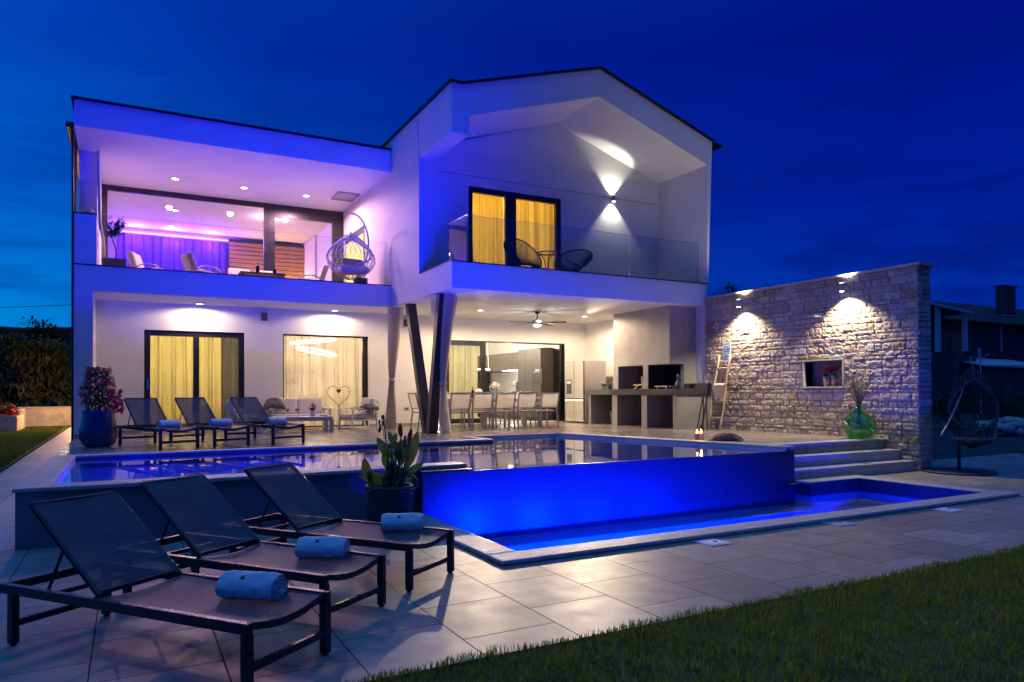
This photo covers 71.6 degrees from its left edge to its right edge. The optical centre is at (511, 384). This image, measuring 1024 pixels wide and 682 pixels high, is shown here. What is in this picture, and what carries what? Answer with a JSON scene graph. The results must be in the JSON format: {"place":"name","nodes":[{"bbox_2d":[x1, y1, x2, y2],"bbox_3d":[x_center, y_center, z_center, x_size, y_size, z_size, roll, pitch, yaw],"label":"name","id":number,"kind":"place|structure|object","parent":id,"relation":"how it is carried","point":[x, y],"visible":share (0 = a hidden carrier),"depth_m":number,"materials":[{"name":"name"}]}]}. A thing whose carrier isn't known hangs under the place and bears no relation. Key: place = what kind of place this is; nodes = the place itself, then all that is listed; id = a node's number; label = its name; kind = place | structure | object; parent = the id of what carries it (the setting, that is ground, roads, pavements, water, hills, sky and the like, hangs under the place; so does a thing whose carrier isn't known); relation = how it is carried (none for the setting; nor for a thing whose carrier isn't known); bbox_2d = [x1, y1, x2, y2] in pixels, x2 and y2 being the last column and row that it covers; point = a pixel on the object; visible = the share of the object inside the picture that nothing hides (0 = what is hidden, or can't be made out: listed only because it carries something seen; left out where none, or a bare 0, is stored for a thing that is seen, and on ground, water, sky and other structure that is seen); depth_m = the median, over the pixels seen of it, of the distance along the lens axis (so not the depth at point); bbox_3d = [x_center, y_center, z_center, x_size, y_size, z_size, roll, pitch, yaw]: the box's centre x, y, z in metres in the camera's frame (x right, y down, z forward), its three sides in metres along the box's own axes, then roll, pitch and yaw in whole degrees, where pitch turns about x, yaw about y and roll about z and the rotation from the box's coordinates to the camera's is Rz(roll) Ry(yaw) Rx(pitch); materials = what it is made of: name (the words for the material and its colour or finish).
{"place":"outdoors","nodes":[
{"label":"outdoors","id":0,"kind":"place"},
{"bbox_2d":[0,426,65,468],"bbox_3d":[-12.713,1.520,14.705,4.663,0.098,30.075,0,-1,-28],"label":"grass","id":1,"kind":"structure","parent":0,"point":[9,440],"depth_m":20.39,"materials":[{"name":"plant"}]},
{"bbox_2d":[0,427,70,551],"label":"path","id":2,"kind":"structure","parent":0,"point":[15,475],"depth_m":11.57,"materials":[{"name":"tile"}]},
{"bbox_2d":[0,397,70,472],"bbox_3d":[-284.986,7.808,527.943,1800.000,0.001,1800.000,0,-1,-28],"label":"ground","id":3,"kind":"structure","parent":0,"point":[39,446],"depth_m":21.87,"materials":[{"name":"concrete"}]},
{"bbox_2d":[0,408,24,431],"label":"raised bed","id":4,"kind":"object","parent":3,"relation":"on","point":[12,422],"visible":0.59,"depth_m":25.55,"materials":[{"name":"concrete"}]},
{"bbox_2d":[0,402,19,415],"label":"flowering shrub","id":5,"kind":"object","parent":4,"relation":"on","point":[7,409],"visible":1,"depth_m":25.70,"materials":[{"name":"red plant"}]},
{"bbox_2d":[0,339,27,406],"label":"garden tree","id":6,"kind":"object","parent":3,"relation":"on","point":[4,365],"visible":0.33,"depth_m":34.60,"materials":[{"name":"green plant"}]},
{"bbox_2d":[0,326,27,380],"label":"garden tree","id":7,"kind":"object","parent":3,"relation":"on","point":[5,332],"visible":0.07,"depth_m":40.97,"materials":[{"name":"green plant"}]},
{"bbox_2d":[0,332,70,406],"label":"garden tree","id":8,"kind":"object","parent":3,"relation":"on","point":[33,393],"visible":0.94,"depth_m":33.11,"materials":[{"name":"green plant"}]},
{"bbox_2d":[14,315,60,381],"bbox_3d":[-26.857,-1.007,40.123,2.885,5.843,2.682,-1,-1,40],"label":"garden tree","id":9,"kind":"object","parent":3,"relation":"on","point":[46,331],"visible":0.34,"depth_m":39.96,"materials":[{"name":"green plant"}]},
{"bbox_2d":[17,339,70,406],"bbox_3d":[-22.575,-0.229,35.593,3.263,4.171,3.996,-1,-1,38],"label":"garden tree","id":10,"kind":"object","parent":3,"relation":"on","point":[68,353],"visible":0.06,"depth_m":35.07,"materials":[{"name":"green plant"}]},
{"bbox_2d":[20,406,70,426],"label":"garden wall","id":11,"kind":"structure","parent":3,"relation":"on","point":[50,416],"depth_m":31.00,"materials":[{"name":"stone"}]},
{"bbox_2d":[66,66,721,440],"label":"house","id":12,"kind":"structure","parent":3,"relation":"on","point":[578,148],"depth_m":15.91,"materials":[{"name":"paint"}]},
{"bbox_2d":[97,151,105,256],"bbox_3d":[-8.487,-3.505,14.678,0.165,2.631,0.082,0,-1,-28],"label":"curtain","id":13,"kind":"object","parent":12,"relation":"hanging from","point":[99,205],"visible":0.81,"depth_m":14.65,"materials":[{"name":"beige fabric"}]},
{"bbox_2d":[102,257,125,266],"bbox_3d":[-8.074,-2.369,14.422,0.420,0.349,0.400,0,-1,-28],"label":"planter box","id":14,"kind":"object","parent":12,"relation":"on","point":[113,261],"visible":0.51,"depth_m":14.24,"materials":[{"name":"grey plastic"}]},
{"bbox_2d":[104,215,125,257],"bbox_3d":[-8.055,-2.992,14.409,0.447,0.912,0.454,0,-1,-28],"label":"olive tree","id":15,"kind":"object","parent":14,"relation":"on","point":[117,229],"visible":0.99,"depth_m":14.39,"materials":[{"name":"green plant"}]},
{"bbox_2d":[126,251,161,268],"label":"lounge chair","id":16,"kind":"object","parent":12,"relation":"on","point":[135,259],"visible":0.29,"depth_m":15.25,"materials":[{"name":"fabric"}]},
{"bbox_2d":[116,233,227,273],"bbox_3d":[-10.529,-3.358,22.145,3.158,2.460,0.161,0,-1,-28],"label":"violet curtain","id":17,"kind":"object","parent":12,"relation":"hanging from","point":[163,252],"visible":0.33,"depth_m":22.10,"materials":[{"name":"fabric"}]},
{"bbox_2d":[150,336,220,422],"bbox_3d":[-7.320,-0.332,15.803,1.687,2.664,0.162,0,-1,-28],"label":"sheer curtain","id":18,"kind":"object","parent":12,"relation":"hanging from","point":[171,368],"visible":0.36,"depth_m":15.79,"materials":[{"name":"fabric"}]},
{"bbox_2d":[144,330,243,431],"bbox_3d":[-6.959,-0.084,15.629,2.020,2.182,0.145,0,-1,-28],"label":"window","id":19,"kind":"structure","parent":12,"relation":"in","point":[147,333],"depth_m":15.60,"materials":[{"name":"metal"}]},
{"bbox_2d":[181,252,220,272],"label":"lounge chair","id":20,"kind":"object","parent":12,"relation":"on","point":[188,261],"visible":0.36,"depth_m":15.44,"materials":[{"name":"fabric"}]},
{"bbox_2d":[101,184,343,281],"bbox_3d":[-7.301,-3.493,18.488,5.859,2.670,0.102,0,-1,-28],"label":"window","id":21,"kind":"structure","parent":12,"relation":"in","point":[266,207],"depth_m":18.55,"materials":[{"name":"metal"}]},
{"bbox_2d":[221,338,237,418],"bbox_3d":[-6.364,-0.331,16.273,0.566,2.664,0.110,0,-1,-28],"label":"dark curtain","id":22,"kind":"object","parent":12,"relation":"hanging from","point":[229,367],"visible":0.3,"depth_m":16.22,"materials":[{"name":"fabric"}]},
{"bbox_2d":[238,271,285,277],"bbox_3d":[-5.765,-2.363,16.350,0.977,0.356,0.600,0,-1,-28],"label":"table","id":23,"kind":"object","parent":12,"relation":"on","point":[261,274],"visible":0.46,"depth_m":16.19,"materials":[{"name":"metal"}]},
{"bbox_2d":[228,239,304,278],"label":"slatted wall panel","id":24,"kind":"structure","parent":12,"relation":"attached to","point":[289,258],"depth_m":23.33,"materials":[{"name":"brown wood"}]},
{"bbox_2d":[298,265,328,279],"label":"lounge chair","id":25,"kind":"object","parent":12,"relation":"on","point":[323,272],"visible":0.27,"depth_m":16.95,"materials":[{"name":"fabric"}]},
{"bbox_2d":[284,336,361,425],"bbox_3d":[-4.569,-0.329,17.287,2.211,2.664,0.165,0,-1,-28],"label":"sheer curtain","id":26,"kind":"object","parent":12,"relation":"hanging from","point":[315,367],"visible":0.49,"depth_m":17.34,"materials":[{"name":"fabric"}]},
{"bbox_2d":[283,334,367,427],"bbox_3d":[-4.461,-0.085,17.032,2.030,2.190,0.090,0,-1,-28],"label":"window","id":27,"kind":"structure","parent":12,"relation":"in","point":[283,334],"depth_m":17.17,"materials":[{"name":"metal"}]},
{"bbox_2d":[326,213,374,279],"bbox_3d":[-3.760,-3.115,16.549,1.142,1.795,0.941,0,-1,-28],"label":"hanging chair","id":28,"kind":"object","parent":12,"relation":"on","point":[357,267],"visible":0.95,"depth_m":16.48,"materials":[{"name":"white wicker"}]},
{"bbox_2d":[345,225,364,281],"bbox_3d":[-4.188,-3.142,18.883,0.009,1.850,1.813,0,-1,-28],"label":"window","id":29,"kind":"structure","parent":12,"relation":"in","point":[361,230],"depth_m":18.38,"materials":[{"name":"metal"}]},
{"bbox_2d":[385,307,403,429],"bbox_3d":[-2.657,-0.376,15.988,0.448,2.756,0.185,0,-1,12],"label":"patio drape","id":30,"kind":"object","parent":12,"relation":"hanging from","point":[395,316],"visible":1,"depth_m":15.97,"materials":[{"name":"beige fabric"}]},
{"bbox_2d":[439,293,457,433],"bbox_3d":[-1.262,-0.400,14.172,0.354,2.756,0.716,0,-1,-23],"label":"patio drape","id":31,"kind":"object","parent":12,"relation":"hanging from","point":[449,307],"visible":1,"depth_m":14.19,"materials":[{"name":"beige fabric"}]},
{"bbox_2d":[449,345,477,418],"bbox_3d":[-1.446,-0.326,18.973,1.240,2.664,0.164,0,-1,-28],"label":"lined curtain","id":32,"kind":"object","parent":12,"relation":"hanging from","point":[463,368],"visible":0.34,"depth_m":19.06,"materials":[{"name":"fabric"}]},
{"bbox_2d":[446,340,485,423],"bbox_3d":[-1.244,-0.072,18.757,1.190,2.187,0.090,0,-1,-28],"label":"window","id":33,"kind":"structure","parent":12,"relation":"in","point":[482,344],"depth_m":18.91,"materials":[{"name":"metal"}]},
{"bbox_2d":[473,193,503,263],"bbox_3d":[-0.635,-3.343,15.753,0.985,2.200,0.165,0,-1,-28],"label":"gold curtain","id":34,"kind":"object","parent":12,"relation":"hanging from","point":[488,238],"visible":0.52,"depth_m":15.80,"materials":[{"name":"fabric"}]},
{"bbox_2d":[469,186,560,268],"bbox_3d":[0.067,-3.265,15.882,2.360,2.040,0.102,0,-1,-28],"label":"window","id":35,"kind":"structure","parent":12,"relation":"in","point":[510,198],"depth_m":15.78,"materials":[{"name":"glass"}]},
{"bbox_2d":[477,348,553,420],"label":"kitchen units","id":36,"kind":"object","parent":12,"relation":"on","point":[533,367],"visible":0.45,"depth_m":20.84,"materials":[{"name":"white wood"}]},
{"bbox_2d":[503,237,541,267],"bbox_3d":[0.222,-2.634,14.865,0.768,0.790,0.868,0,-1,-38],"label":"string chair","id":37,"kind":"object","parent":12,"relation":"on","point":[511,254],"visible":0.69,"depth_m":14.68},
{"bbox_2d":[516,199,553,268],"bbox_3d":[0.470,-3.342,16.338,1.206,2.200,0.164,0,-1,-28],"label":"gold curtain","id":38,"kind":"object","parent":12,"relation":"hanging from","point":[539,236],"visible":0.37,"depth_m":16.39,"materials":[{"name":"fabric"}]},
{"bbox_2d":[509,311,566,326],"bbox_3d":[0.567,-1.588,17.232,1.359,0.375,1.371,0,-1,-28],"label":"ceiling fan","id":39,"kind":"object","parent":12,"relation":"hanging from","point":[537,322],"visible":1,"depth_m":17.15,"materials":[{"name":"metal"}]},
{"bbox_2d":[544,345,560,420],"bbox_3d":[1.151,-0.050,20.465,0.028,2.156,0.880,0,-1,-28],"label":"folding door","id":40,"kind":"structure","parent":12,"relation":"in","point":[556,348],"depth_m":20.22,"materials":[{"name":"metal"}]},
{"bbox_2d":[434,215,696,275],"bbox_3d":[1.308,-2.760,15.520,5.799,0.900,1.609,0,-1,-28],"label":"glass balustrade","id":41,"kind":"object","parent":12,"relation":"on","point":[566,227],"visible":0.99,"depth_m":14.55,"materials":[{"name":"glass"}]},
{"bbox_2d":[554,249,592,270],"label":"string chair","id":42,"kind":"object","parent":12,"relation":"on","point":[584,263],"visible":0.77,"depth_m":15.64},
{"bbox_2d":[929,285,1023,412],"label":"neighbour house","id":43,"kind":"structure","parent":3,"relation":"on","point":[997,332],"depth_m":48.20,"materials":[{"name":"grey brick"}]},
{"bbox_2d":[1,326,70,384],"bbox_3d":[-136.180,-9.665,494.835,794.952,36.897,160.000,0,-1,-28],"label":"sea","id":44,"kind":"structure","parent":0,"point":[65,333],"depth_m":355.79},
{"bbox_2d":[54,421,885,455],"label":"terrace floor","id":45,"kind":"structure","parent":0,"point":[319,436],"depth_m":13.30,"materials":[{"name":"tile"}]},
{"bbox_2d":[79,410,117,447],"bbox_3d":[-6.566,0.695,11.278,0.536,0.575,0.536,0,-1,-28],"label":"plant pot","id":46,"kind":"object","parent":45,"relation":"on","point":[95,430],"visible":0.89,"depth_m":11.08,"materials":[{"name":"blue ceramic"}]},
{"bbox_2d":[77,366,123,415],"bbox_3d":[-6.537,0.105,11.305,0.674,0.823,0.591,0,-1,-28],"label":"flowering plant","id":47,"kind":"object","parent":46,"relation":"in","point":[103,390],"visible":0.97,"depth_m":11.21,"materials":[{"name":"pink plant"}]},
{"bbox_2d":[117,398,198,450],"bbox_3d":[-5.615,0.592,11.222,1.760,0.772,0.585,-1,-1,43],"label":"sun lounger","id":48,"kind":"object","parent":45,"relation":"on","point":[147,414],"visible":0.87,"depth_m":11.43,"materials":[{"name":"fabric"}]},
{"bbox_2d":[156,420,181,428],"bbox_3d":[-5.262,0.610,10.896,0.196,0.145,0.317,-1,-1,39],"label":"rolled towel","id":49,"kind":"object","parent":48,"relation":"on","point":[168,424],"visible":0.94,"depth_m":10.83,"materials":[{"name":"fabric"}]},
{"bbox_2d":[169,397,249,447],"bbox_3d":[-5.016,0.594,11.692,1.760,0.772,0.585,-1,-1,43],"label":"sun lounger","id":50,"kind":"object","parent":45,"relation":"on","point":[196,412],"visible":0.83,"depth_m":11.90,"materials":[{"name":"fabric"}]},
{"bbox_2d":[209,418,231,426],"bbox_3d":[-4.663,0.612,11.367,0.317,0.145,0.196,0,-1,-44],"label":"rolled towel","id":51,"kind":"object","parent":50,"relation":"on","point":[225,422],"visible":0.91,"depth_m":11.30,"materials":[{"name":"fabric"}]},
{"bbox_2d":[224,399,262,433],"bbox_3d":[-5.609,0.654,14.867,0.752,0.722,0.655,0,-1,-18],"label":"armchair","id":52,"kind":"object","parent":45,"relation":"on","point":[230,409],"visible":0.51,"depth_m":14.57,"materials":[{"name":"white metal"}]},
{"bbox_2d":[224,397,304,444],"bbox_3d":[-4.290,0.596,12.198,1.760,0.772,0.585,-1,-1,43],"label":"sun lounger","id":53,"kind":"object","parent":45,"relation":"on","point":[251,411],"visible":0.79,"depth_m":12.38,"materials":[{"name":"fabric"}]},
{"bbox_2d":[265,417,286,424],"bbox_3d":[-3.937,0.614,11.873,0.196,0.145,0.317,-1,-1,41],"label":"rolled towel","id":54,"kind":"object","parent":53,"relation":"on","point":[276,421],"visible":0.93,"depth_m":11.80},
{"bbox_2d":[267,398,331,430],"bbox_3d":[-4.842,0.664,16.151,1.307,0.722,0.752,0,-1,-28],"label":"sofa","id":55,"kind":"object","parent":45,"relation":"on","point":[301,404],"visible":0.6,"depth_m":16.25,"materials":[{"name":"fabric"}]},
{"bbox_2d":[263,398,285,409],"bbox_3d":[-5.383,0.441,16.045,0.460,0.311,0.340,0,-1,-28],"label":"cushion","id":56,"kind":"object","parent":55,"relation":"on","point":[271,403],"visible":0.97,"depth_m":15.94,"materials":[{"name":"fabric"}]},
{"bbox_2d":[270,416,333,432],"bbox_3d":[-4.500,0.845,15.233,1.216,0.335,0.540,0,-1,-28],"label":"coffee table","id":57,"kind":"object","parent":45,"relation":"on","point":[331,422],"visible":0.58,"depth_m":15.17,"materials":[{"name":"white metal"}]},
{"bbox_2d":[338,398,378,429],"bbox_3d":[-3.540,0.661,16.439,0.752,0.722,0.655,0,-1,-40],"label":"armchair","id":58,"kind":"object","parent":45,"relation":"on","point":[364,415],"visible":0.85,"depth_m":16.37,"materials":[{"name":"fabric"}]},
{"bbox_2d":[12,433,794,550],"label":"swimming pool","id":59,"kind":"structure","parent":45,"relation":"in","point":[493,503],"depth_m":8.40,"materials":[{"name":"liquid"}]},
{"bbox_2d":[58,436,782,482],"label":"water","id":60,"kind":"structure","parent":59,"relation":"in","point":[498,453],"depth_m":9.54,"materials":[{"name":"liquid"}]},
{"bbox_2d":[407,393,419,429],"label":"dining chair","id":61,"kind":"object","parent":45,"relation":"on","point":[413,399],"visible":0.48,"depth_m":16.05,"materials":[{"name":"fabric"}]},
{"bbox_2d":[405,304,428,432],"bbox_3d":[-1.983,-0.392,15.190,0.280,2.786,1.228,0,-1,-28],"label":"slanted post","id":62,"kind":"object","parent":45,"relation":"on","point":[417,356],"visible":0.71,"depth_m":15.16,"materials":[{"name":"metal"}]},
{"bbox_2d":[426,293,443,433],"bbox_3d":[-1.516,-0.402,14.325,0.280,2.786,0.799,0,-1,-28],"label":"slanted post","id":63,"kind":"object","parent":45,"relation":"on","point":[432,423],"visible":0.79,"depth_m":14.27,"materials":[{"name":"metal"}]},
{"bbox_2d":[448,392,471,430],"bbox_3d":[-1.236,0.588,15.808,0.510,0.836,0.574,0,-1,-28],"label":"dining chair","id":64,"kind":"object","parent":45,"relation":"on","point":[460,400],"visible":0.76,"depth_m":15.61,"materials":[{"name":"fabric"}]},
{"bbox_2d":[464,392,493,429],"bbox_3d":[-0.755,0.589,16.067,0.510,0.836,0.574,0,-1,-27],"label":"dining chair","id":65,"kind":"object","parent":45,"relation":"on","point":[482,400],"visible":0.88,"depth_m":15.88,"materials":[{"name":"fabric"}]},
{"bbox_2d":[447,397,541,425],"bbox_3d":[-0.563,0.663,17.042,2.640,0.700,0.960,0,-1,-28],"label":"dining table","id":66,"kind":"object","parent":45,"relation":"on","point":[523,413],"visible":0.23,"depth_m":17.24,"materials":[{"name":"wood"}]},
{"bbox_2d":[486,392,515,428],"bbox_3d":[-0.257,0.589,16.336,0.510,0.836,0.574,0,-1,-29],"label":"dining chair","id":67,"kind":"object","parent":45,"relation":"on","point":[505,400],"visible":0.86,"depth_m":16.14,"materials":[{"name":"fabric"}]},
{"bbox_2d":[507,392,537,427],"bbox_3d":[0.245,0.590,16.607,0.510,0.836,0.574,0,-1,-28],"label":"dining chair","id":68,"kind":"object","parent":45,"relation":"on","point":[525,400],"visible":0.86,"depth_m":16.42,"materials":[{"name":"fabric"}]},
{"bbox_2d":[530,392,559,427],"bbox_3d":[0.778,0.590,16.895,0.510,0.836,0.574,0,-1,-30],"label":"dining chair","id":69,"kind":"object","parent":45,"relation":"on","point":[549,399],"visible":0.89,"depth_m":16.71,"materials":[{"name":"fabric"}]},
{"bbox_2d":[565,360,605,421],"bbox_3d":[1.979,0.178,19.181,0.735,1.630,0.880,0,-1,-28],"label":"fridge","id":70,"kind":"object","parent":45,"relation":"on","point":[582,377],"visible":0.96,"depth_m":18.86,"materials":[{"name":"grey metal"}]},
{"bbox_2d":[587,306,711,429],"bbox_3d":[3.226,-0.392,17.298,1.040,2.783,3.470,0,-1,-28],"label":"barbecue kitchen","id":71,"kind":"object","parent":45,"relation":"on","point":[654,346],"visible":0.98,"depth_m":16.71,"materials":[{"name":"paint"}]},
{"bbox_2d":[708,354,730,429],"bbox_3d":[4.502,0.162,15.431,0.382,1.639,0.426,0,-1,-28],"label":"wooden ladder","id":72,"kind":"object","parent":45,"relation":"on","point":[723,409],"visible":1,"depth_m":15.37,"materials":[{"name":"brown wood"}]},
{"bbox_2d":[713,383,724,401],"bbox_3d":[4.508,0.172,15.444,0.097,0.408,0.300,0,-1,-28],"label":"hanging towel","id":73,"kind":"object","parent":72,"relation":"hanging from","point":[718,389],"visible":1,"depth_m":15.41,"materials":[{"name":"fabric"}]},
{"bbox_2d":[723,340,730,361],"bbox_3d":[4.689,-0.744,15.462,0.037,0.488,0.230,0,-1,-28],"label":"hanging sign","id":74,"kind":"object","parent":72,"relation":"hanging from","point":[726,349],"visible":1,"depth_m":15.46,"materials":[{"name":"wood"}]},
{"bbox_2d":[708,432,743,441],"bbox_3d":[3.653,0.882,12.123,0.550,0.139,0.550,0,-1,22],"label":"floor cushion","id":75,"kind":"object","parent":45,"relation":"on","point":[724,436],"visible":1,"depth_m":11.94,"materials":[{"name":"fabric"}]},
{"bbox_2d":[704,262,935,470],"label":"stone wall","id":76,"kind":"structure","parent":45,"relation":"on","point":[785,349],"depth_m":13.28,"materials":[{"name":"stone"}]},
{"bbox_2d":[822,367,831,386],"bbox_3d":[5.970,-0.152,13.458,0.208,0.376,0.205,0,-1,-28],"label":"potted plant","id":77,"kind":"object","parent":76,"relation":"on","point":[827,380],"visible":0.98,"depth_m":13.40,"materials":[{"name":"white plant"}]},
{"bbox_2d":[829,366,839,386],"bbox_3d":[6.050,-0.162,13.331,0.208,0.390,0.207,0,-1,-28],"label":"potted plant","id":78,"kind":"object","parent":76,"relation":"on","point":[834,378],"visible":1,"depth_m":13.29,"materials":[{"name":"white plant"}]},
{"bbox_2d":[842,402,876,438],"bbox_3d":[6.044,0.624,12.381,0.574,0.630,0.574,0,-1,-28],"label":"demijohn","id":79,"kind":"object","parent":45,"relation":"on","point":[856,438],"visible":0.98,"depth_m":12.42,"materials":[{"name":"green glass"}]},
{"bbox_2d":[838,369,878,423],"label":"dried stems","id":80,"kind":"object","parent":79,"relation":"in","point":[858,396],"visible":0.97,"depth_m":12.37,"materials":[{"name":"plant"}]},
{"bbox_2d":[0,453,1023,681],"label":"deck pavement","id":81,"kind":"structure","parent":0,"point":[473,602],"depth_m":4.72,"materials":[{"name":"tile"}]},
{"bbox_2d":[0,490,330,681],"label":"sun lounger","id":82,"kind":"object","parent":81,"relation":"on","point":[107,543],"visible":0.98,"depth_m":3.75,"materials":[{"name":"fabric"}]},
{"bbox_2d":[215,570,287,600],"bbox_3d":[-1.344,1.038,3.679,0.317,0.145,0.196,0,-1,12],"label":"rolled towel","id":83,"kind":"object","parent":82,"relation":"on","point":[249,585],"visible":1,"depth_m":3.61,"materials":[{"name":"fabric"}]},
{"bbox_2d":[122,473,385,629],"bbox_3d":[-1.718,1.016,4.605,1.760,0.772,0.585,-1,-1,25],"label":"sun lounger","id":84,"kind":"object","parent":81,"relation":"on","point":[200,514],"visible":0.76,"depth_m":4.61,"materials":[{"name":"fabric"}]},
{"bbox_2d":[295,536,350,558],"bbox_3d":[-1.214,1.047,4.568,0.317,0.145,0.196,0,-1,2],"label":"rolled towel","id":85,"kind":"object","parent":84,"relation":"on","point":[318,547],"visible":0.99,"depth_m":4.49,"materials":[{"name":"fabric"}]},
{"bbox_2d":[229,462,453,591],"bbox_3d":[-1.351,1.023,5.428,1.760,0.772,0.585,-1,-1,26],"label":"sun lounger","id":86,"kind":"object","parent":81,"relation":"on","point":[293,495],"visible":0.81,"depth_m":5.43,"materials":[{"name":"fabric"}]},
{"bbox_2d":[381,513,423,531],"bbox_3d":[-0.836,1.054,5.439,0.317,0.145,0.196,0,-1,-1],"label":"rolled towel","id":87,"kind":"object","parent":86,"relation":"on","point":[390,522],"visible":0.94,"depth_m":5.36,"materials":[{"name":"fabric"}]},
{"bbox_2d":[365,473,418,521],"bbox_3d":[-1.229,1.160,7.118,0.489,0.531,0.487,0,-1,-28],"label":"basket planter","id":88,"kind":"object","parent":81,"relation":"on","point":[379,504],"visible":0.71,"depth_m":6.93,"materials":[{"name":"wicker"}]},
{"bbox_2d":[358,415,423,491],"bbox_3d":[-1.218,0.700,7.096,0.666,0.803,0.249,0,-1,-3],"label":"canna plant","id":89,"kind":"object","parent":88,"relation":"on","point":[392,475],"visible":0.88,"depth_m":7.10,"materials":[{"name":"green plant"}]},
{"bbox_2d":[693,538,732,546],"bbox_3d":[1.784,1.397,6.316,0.240,0.014,0.240,0,-1,-28],"label":"skimmer lid","id":90,"kind":"object","parent":81,"relation":"on","point":[712,542],"visible":1,"depth_m":6.28,"materials":[{"name":"white plastic"}]},
{"bbox_2d":[424,475,1019,565],"bbox_3d":[2.631,1.900,8.261,7.407,1.040,2.331,0,-1,-28],"label":"catch basin","id":91,"kind":"object","parent":81,"relation":"in","point":[526,548],"visible":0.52,"depth_m":8.27,"materials":[{"name":"liquid"}]},
{"bbox_2d":[752,488,935,503],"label":"water","id":92,"kind":"structure","parent":91,"relation":"in","point":[859,491],"depth_m":9.95,"materials":[{"name":"liquid"}]},
{"bbox_2d":[822,520,854,526],"bbox_3d":[3.301,1.399,7.198,0.240,0.014,0.240,0,-1,-28],"label":"skimmer lid","id":93,"kind":"object","parent":81,"relation":"on","point":[838,523],"visible":1,"depth_m":7.15,"materials":[{"name":"plastic"}]},
{"bbox_2d":[771,438,915,480],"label":"terrace steps","id":94,"kind":"structure","parent":81,"relation":"on","point":[845,463],"depth_m":11.36,"materials":[{"name":"stone"}]},
{"bbox_2d":[923,350,999,475],"bbox_3d":[7.382,0.433,11.664,1.223,1.999,1.060,0,-1,-28],"label":"hanging chair","id":95,"kind":"object","parent":81,"relation":"on","point":[969,438],"visible":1,"depth_m":11.61,"materials":[{"name":"black plastic"}]},
{"bbox_2d":[0,0,1023,327],"label":"sky","id":96,"kind":"structure","parent":0,"point":[854,135],"materials":[{"name":"blue"}]},
{"bbox_2d":[338,543,1023,681],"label":"lawn","id":97,"kind":"structure","parent":0,"point":[832,655],"depth_m":3.72,"materials":[{"name":"plant"}]},
{"bbox_2d":[930,412,1023,459],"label":"garden soil","id":98,"kind":"structure","parent":0,"point":[944,445],"depth_m":17.87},
{"bbox_2d":[930,387,965,429],"bbox_3d":[15.083,0.894,24.779,1.148,1.636,1.515,0,-1,-43],"label":"garden shrub","id":99,"kind":"object","parent":98,"relation":"on","point":[942,409],"visible":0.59,"depth_m":24.77,"materials":[{"name":"green plant"}]},
{"bbox_2d":[964,372,1017,420],"bbox_3d":[18.022,0.556,26.762,1.348,2.079,2.018,0,-1,-18],"label":"garden shrub","id":100,"kind":"object","parent":98,"relation":"on","point":[991,403],"visible":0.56,"depth_m":26.77,"materials":[{"name":"green plant"}]},
{"bbox_2d":[963,358,1023,412],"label":"garden shed","id":101,"kind":"structure","parent":98,"relation":"on","point":[1012,369],"depth_m":43.59,"materials":[{"name":"black"}]},
{"bbox_2d":[975,416,1023,435],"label":"garden wall","id":102,"kind":"structure","parent":98,"relation":"on","point":[1010,425],"depth_m":20.94,"materials":[{"name":"stone"}]},
{"bbox_2d":[987,385,1023,417],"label":"garden shrub","id":103,"kind":"object","parent":98,"relation":"on","point":[1012,411],"visible":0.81,"depth_m":25.81,"materials":[{"name":"green plant"}]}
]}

